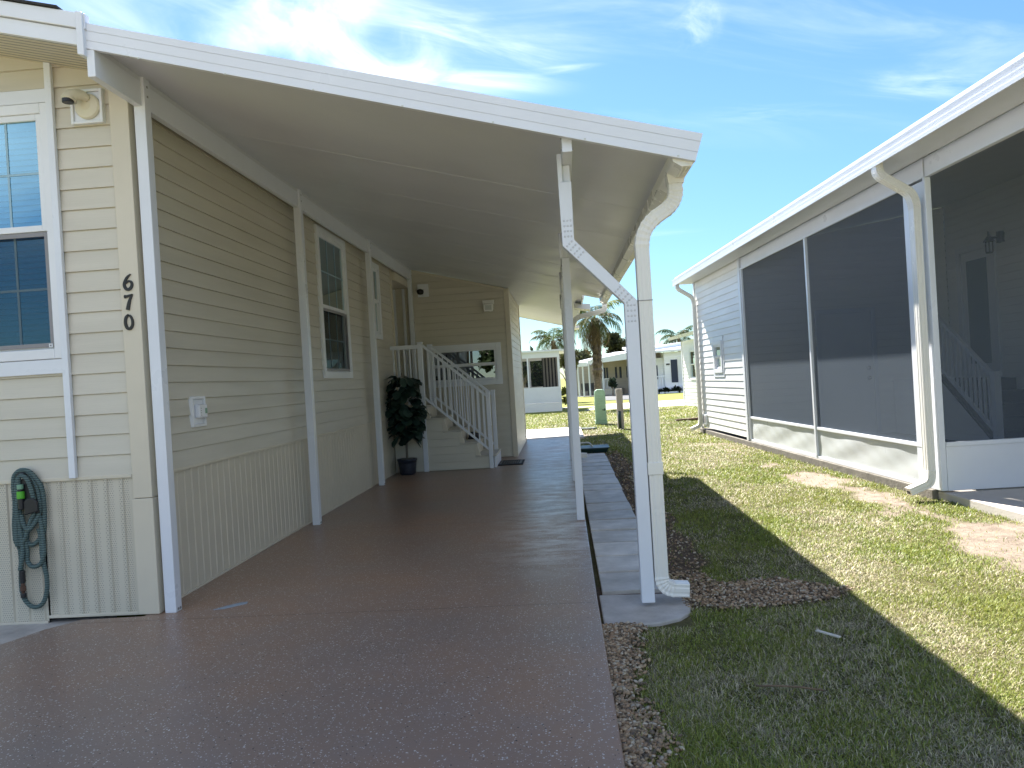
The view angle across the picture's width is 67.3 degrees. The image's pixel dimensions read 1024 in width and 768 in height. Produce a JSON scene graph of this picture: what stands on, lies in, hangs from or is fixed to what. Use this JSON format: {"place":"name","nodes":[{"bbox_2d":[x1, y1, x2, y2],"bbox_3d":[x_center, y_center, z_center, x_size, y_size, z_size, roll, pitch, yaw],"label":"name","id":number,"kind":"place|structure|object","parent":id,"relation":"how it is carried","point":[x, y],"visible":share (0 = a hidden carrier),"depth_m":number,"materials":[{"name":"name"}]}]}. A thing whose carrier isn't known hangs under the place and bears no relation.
{"place":"outdoors","nodes":[
{"label":"outdoors","id":0,"kind":"place"},
{"bbox_2d":[49,379,697,617],"bbox_3d":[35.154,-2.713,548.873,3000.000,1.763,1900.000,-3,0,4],"label":"ground","id":1,"kind":"structure","parent":0,"point":[583,402],"depth_m":39.86,"materials":[{"name":"grey concrete"}]},
{"bbox_2d":[0,616,116,643],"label":"footing strip","id":2,"kind":"object","parent":1,"relation":"on","point":[8,633],"depth_m":4.71,"materials":[{"name":"grey concrete"}]},
{"bbox_2d":[0,0,406,624],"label":"mobile home","id":3,"kind":"object","parent":1,"relation":"on","point":[76,424],"visible":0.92,"depth_m":4.79,"materials":[{"name":"beige plastic"}]},
{"bbox_2d":[11,468,49,608],"bbox_3d":[-2.975,0.953,4.731,0.222,0.878,0.090,-3,0,4],"label":"garden hose","id":4,"kind":"object","parent":3,"relation":"attached to","point":[26,499],"visible":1,"depth_m":4.72,"materials":[{"name":"green plastic"}]},
{"bbox_2d":[0,103,60,361],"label":"window","id":5,"kind":"structure","parent":3,"relation":"in","point":[29,313],"depth_m":4.77,"materials":[{"name":"white plastic"}]},
{"bbox_2d":[60,88,105,125],"bbox_3d":[-2.606,-1.698,4.651,0.203,0.210,0.178,-3,0,4],"label":"wall lamp","id":6,"kind":"object","parent":3,"relation":"attached to","point":[87,106],"visible":1,"depth_m":4.69,"materials":[{"name":"white plastic"}]},
{"bbox_2d":[123,274,133,329],"bbox_3d":[-2.342,-0.500,4.698,0.072,0.344,0.009,-3,0,4],"label":"house number","id":7,"kind":"object","parent":3,"relation":"attached to","point":[125,282],"visible":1,"depth_m":4.69,"materials":[{"name":"metal"}]},
{"bbox_2d":[188,396,207,426],"bbox_3d":[-2.201,0.193,5.418,0.058,0.213,0.200,-3,0,4],"label":"outlet box","id":8,"kind":"object","parent":3,"relation":"attached to","point":[198,416],"visible":1,"depth_m":5.38,"materials":[{"name":"white plastic"}]},
{"bbox_2d":[313,224,352,377],"bbox_3d":[-2.069,-0.904,8.902,0.064,1.680,1.120,-3,0,4],"label":"window","id":9,"kind":"structure","parent":3,"relation":"in","point":[330,255],"depth_m":8.91,"materials":[{"name":"white plastic"}]},
{"bbox_2d":[372,262,382,339],"bbox_3d":[-1.952,-1.182,10.976,0.064,1.080,0.440,-3,0,4],"label":"window","id":10,"kind":"structure","parent":3,"relation":"in","point":[375,268],"depth_m":11.08,"materials":[{"name":"white plastic"}]},
{"bbox_2d":[0,437,624,767],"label":"carport slab","id":11,"kind":"structure","parent":1,"relation":"on","point":[442,619],"depth_m":3.81,"materials":[{"name":"red paint"}]},
{"bbox_2d":[213,602,247,609],"bbox_3d":[-1.747,1.381,4.787,0.219,0.002,0.059,-4,0,-38],"label":"tape scrap","id":12,"kind":"object","parent":11,"relation":"on","point":[234,605],"visible":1,"depth_m":4.79,"materials":[{"name":"grey plastic"}]},
{"bbox_2d":[86,23,702,612],"bbox_3d":[-0.420,-0.438,8.583,3.515,3.436,8.915,-3,0,4],"label":"carport","id":13,"kind":"object","parent":11,"relation":"on","point":[388,171],"visible":1,"depth_m":4.84,"materials":[{"name":"white paint"}]},
{"bbox_2d":[385,373,428,474],"bbox_3d":[-1.577,0.587,11.336,0.714,1.500,0.659,-3,0,4],"label":"potted fig","id":14,"kind":"object","parent":11,"relation":"on","point":[410,426],"visible":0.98,"depth_m":11.20,"materials":[{"name":"green plant"}]},
{"bbox_2d":[390,342,500,472],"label":"entry stairs","id":15,"kind":"structure","parent":11,"relation":"on","point":[446,444],"depth_m":11.56,"materials":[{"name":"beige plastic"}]},
{"bbox_2d":[468,432,480,438],"bbox_3d":[-0.603,0.816,12.276,0.178,0.108,0.298,-3,0,4],"label":"dark bundle","id":16,"kind":"object","parent":15,"relation":"on","point":[476,435],"visible":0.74,"depth_m":12.14,"materials":[{"name":"black rubber"}]},
{"bbox_2d":[389,259,589,456],"bbox_3d":[-0.564,-0.608,15.678,4.180,3.759,8.030,-3,0,4],"label":"utility room","id":17,"kind":"object","parent":11,"relation":"on","point":[456,324],"visible":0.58,"depth_m":13.07,"materials":[{"name":"beige plastic"}]},
{"bbox_2d":[417,284,428,296],"bbox_3d":[-1.516,-1.589,13.014,0.190,0.220,0.167,-3,0,4],"label":"security camera","id":18,"kind":"object","parent":17,"relation":"attached to","point":[422,290],"visible":1,"depth_m":13.07,"materials":[{"name":"white plastic"}]},
{"bbox_2d":[426,342,502,387],"bbox_3d":[-0.807,-0.320,13.074,1.275,0.710,0.064,-3,0,4],"label":"window","id":19,"kind":"structure","parent":17,"relation":"in","point":[481,361],"depth_m":13.06,"materials":[{"name":"white plastic"}]},
{"bbox_2d":[482,300,493,311],"bbox_3d":[-0.399,-1.321,12.972,0.200,0.200,0.112,-3,0,4],"label":"flood light","id":20,"kind":"object","parent":17,"relation":"attached to","point":[488,305],"visible":1,"depth_m":12.93,"materials":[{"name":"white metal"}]},
{"bbox_2d":[498,459,524,465],"bbox_3d":[-0.013,1.231,12.077,0.400,0.018,0.640,-3,0,4],"label":"doormat","id":21,"kind":"object","parent":11,"relation":"on","point":[511,462],"visible":0.92,"depth_m":11.99,"materials":[{"name":"black rubber"}]},
{"bbox_2d":[522,361,534,387],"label":"tree","id":22,"kind":"object","parent":1,"relation":"on","point":[524,365],"visible":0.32,"depth_m":59.80,"materials":[{"name":"green plant"}]},
{"bbox_2d":[525,346,542,386],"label":"broad tree","id":23,"kind":"object","parent":1,"relation":"on","point":[536,377],"visible":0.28,"depth_m":66.15,"materials":[{"name":"green plant"}]},
{"bbox_2d":[522,349,563,412],"bbox_3d":[-3.500,0.152,36.725,12.300,2.664,7.150,-3,0,4],"label":"screen room","id":24,"kind":"object","parent":1,"relation":"on","point":[547,397],"visible":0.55,"depth_m":33.00,"materials":[{"name":"white paint"}]},
{"bbox_2d":[531,328,575,349],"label":"feather palm","id":25,"kind":"object","parent":1,"relation":"on","point":[558,336],"visible":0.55,"depth_m":47.66,"materials":[{"name":"green plant"}]},
{"bbox_2d":[561,387,566,404],"bbox_3d":[2.321,0.501,33.314,0.616,0.823,0.579,-3,0,4],"label":"flowering bush","id":26,"kind":"object","parent":1,"relation":"on","point":[563,391],"visible":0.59,"depth_m":33.22,"materials":[{"name":"green plant"}]},
{"bbox_2d":[559,349,579,380],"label":"leafy tree","id":27,"kind":"object","parent":1,"relation":"on","point":[561,360],"visible":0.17,"depth_m":41.75,"materials":[{"name":"green plant"}]},
{"bbox_2d":[575,349,591,359],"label":"round tree","id":28,"kind":"object","parent":1,"relation":"on","point":[582,355],"visible":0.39,"depth_m":71.01,"materials":[{"name":"green plant"}]},
{"bbox_2d":[574,299,622,410],"bbox_3d":[3.336,-1.136,30.914,2.561,4.417,2.670,-3,0,37],"label":"shaggy palm","id":29,"kind":"object","parent":1,"relation":"on","point":[595,328],"visible":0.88,"depth_m":30.66,"materials":[{"name":"green plant"}]},
{"bbox_2d":[604,331,625,353],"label":"dark tree","id":30,"kind":"object","parent":1,"relation":"on","point":[615,344],"visible":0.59,"depth_m":70.60,"materials":[{"name":"green plant"}]},
{"bbox_2d":[605,395,628,399],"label":"drive","id":31,"kind":"structure","parent":1,"relation":"on","point":[611,397],"depth_m":51.57,"materials":[{"name":"grey concrete"}]},
{"bbox_2d":[608,377,617,395],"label":"porch plant","id":32,"kind":"object","parent":31,"relation":"on","point":[612,382],"visible":1,"depth_m":56.67,"materials":[{"name":"green plant"}]},
{"bbox_2d":[576,342,682,396],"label":"carport home","id":33,"kind":"object","parent":1,"relation":"on","point":[614,364],"visible":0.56,"depth_m":61.77,"materials":[{"name":"white paint"}]},
{"bbox_2d":[599,594,690,626],"bbox_3d":[0.760,1.297,4.333,0.505,0.074,0.582,-3,0,4],"label":"post footing","id":34,"kind":"object","parent":1,"relation":"on","point":[663,609],"visible":0.56,"depth_m":4.29,"materials":[{"name":"grey concrete"}]},
{"bbox_2d":[622,345,682,393],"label":"shuttered house","id":35,"kind":"structure","parent":1,"relation":"on","point":[670,367],"depth_m":57.33,"materials":[{"name":"white plastic"}]},
{"bbox_2d":[660,391,682,393],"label":"planter bed","id":36,"kind":"object","parent":1,"relation":"on","point":[670,392],"visible":0.25,"depth_m":55.88,"materials":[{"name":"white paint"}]},
{"bbox_2d":[658,387,670,393],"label":"shrub","id":37,"kind":"object","parent":36,"relation":"on","point":[665,389],"visible":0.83,"depth_m":56.00,"materials":[{"name":"green plant"}]},
{"bbox_2d":[670,385,682,392],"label":"shrub","id":38,"kind":"object","parent":36,"relation":"on","point":[676,388],"visible":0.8,"depth_m":56.10,"materials":[{"name":"green plant"}]},
{"bbox_2d":[655,325,692,352],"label":"windy palm","id":39,"kind":"object","parent":1,"relation":"on","point":[664,331],"visible":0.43,"depth_m":74.06,"materials":[{"name":"green plant"}]},
{"bbox_2d":[668,331,696,405],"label":"white cottage","id":40,"kind":"structure","parent":1,"relation":"on","point":[688,372],"depth_m":29.50,"materials":[{"name":"plastic"}]},
{"bbox_2d":[689,349,695,379],"bbox_3d":[6.788,-0.737,28.685,0.105,1.160,1.151,-3,0,2],"label":"window","id":41,"kind":"structure","parent":40,"relation":"in","point":[691,351],"depth_m":28.94,"materials":[{"name":"white plastic"}]},
{"bbox_2d":[672,52,1023,499],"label":"neighbour house","id":42,"kind":"structure","parent":1,"relation":"on","point":[862,317],"depth_m":7.70,"materials":[{"name":"white plastic"}]},
{"bbox_2d":[712,340,722,372],"bbox_3d":[3.901,-0.510,14.491,0.071,0.600,0.600,-3,0,0],"label":"window","id":43,"kind":"structure","parent":42,"relation":"in","point":[717,347],"depth_m":14.55,"materials":[{"name":"white plastic"}]},
{"bbox_2d":[938,488,1023,523],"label":"neighbour drive","id":44,"kind":"structure","parent":1,"relation":"on","point":[1008,503],"depth_m":6.61,"materials":[{"name":"concrete"}]},
{"bbox_2d":[28,0,1023,378],"label":"sky","id":45,"kind":"structure","parent":0,"point":[783,96],"materials":[{"name":"blue"}]},
{"bbox_2d":[526,427,583,439],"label":"concrete path","id":46,"kind":"structure","parent":0,"point":[547,433],"depth_m":18.06,"materials":[{"name":"white concrete"}]},
{"bbox_2d":[581,383,588,395],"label":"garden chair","id":47,"kind":"object","parent":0,"point":[586,387],"visible":0.69,"depth_m":62.41,"materials":[{"name":"grey"}]},
{"bbox_2d":[579,427,596,429],"bbox_3d":[1.861,1.112,19.006,0.446,0.060,0.220,-3,0,23],"label":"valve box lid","id":48,"kind":"object","parent":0,"point":[590,428],"visible":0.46,"depth_m":18.92,"materials":[{"name":"grey plastic"}]},
{"bbox_2d":[581,453,661,594],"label":"paver path","id":49,"kind":"structure","parent":0,"point":[612,520],"depth_m":6.53,"materials":[{"name":"grey concrete"}]},
{"bbox_2d":[580,442,609,453],"bbox_3d":[1.382,1.090,13.329,0.585,0.181,0.590,-3,0,4],"label":"green tray","id":50,"kind":"object","parent":49,"relation":"on","point":[590,448],"visible":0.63,"depth_m":13.07,"materials":[{"name":"plastic"}]},
{"bbox_2d":[588,400,683,409],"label":"driveway","id":51,"kind":"structure","parent":0,"point":[664,403],"depth_m":34.00,"materials":[{"name":"concrete"}]},
{"bbox_2d":[525,405,1023,767],"bbox_3d":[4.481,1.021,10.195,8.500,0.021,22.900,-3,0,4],"label":"lawn","id":52,"kind":"structure","parent":0,"point":[990,535],"depth_m":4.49,"materials":[{"name":"plant"}]},
{"bbox_2d":[594,389,607,424],"bbox_3d":[2.400,0.622,20.891,0.320,0.955,0.310,-3,0,4],"label":"utility pedestal","id":53,"kind":"object","parent":52,"relation":"on","point":[600,407],"visible":0.98,"depth_m":20.75,"materials":[{"name":"green plastic"}]},
{"bbox_2d":[615,389,624,429],"bbox_3d":[2.603,0.612,18.522,0.150,0.995,0.213,-3,0,4],"label":"marker post","id":54,"kind":"object","parent":52,"relation":"on","point":[619,405],"visible":0.89,"depth_m":18.48,"materials":[{"name":"grey wood"}]},
{"bbox_2d":[676,417,697,421],"bbox_3d":[4.702,0.931,20.111,0.830,0.090,0.120,-3,0,-5],"label":"wooden board","id":55,"kind":"object","parent":52,"relation":"on","point":[690,419],"visible":0.33,"depth_m":20.05,"materials":[{"name":"brown wood"}]},
{"bbox_2d":[602,450,859,767],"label":"gravel","id":56,"kind":"structure","parent":52,"relation":"on","point":[617,638],"depth_m":3.90,"materials":[{"name":"gravel"}]},
{"bbox_2d":[756,685,823,690],"bbox_3d":[1.119,1.225,3.107,0.260,0.020,0.021,-3,0,18],"label":"fallen twig","id":57,"kind":"object","parent":52,"relation":"on","point":[790,686],"visible":1,"depth_m":3.10,"materials":[{"name":"brown wood"}]},
{"bbox_2d":[815,629,840,637],"bbox_3d":[1.513,1.195,3.682,0.016,0.011,0.139,-4,0,-27],"label":"wood splinter","id":58,"kind":"object","parent":52,"relation":"on","point":[828,633],"visible":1,"depth_m":3.67,"materials":[{"name":"beige wood"}]}
]}

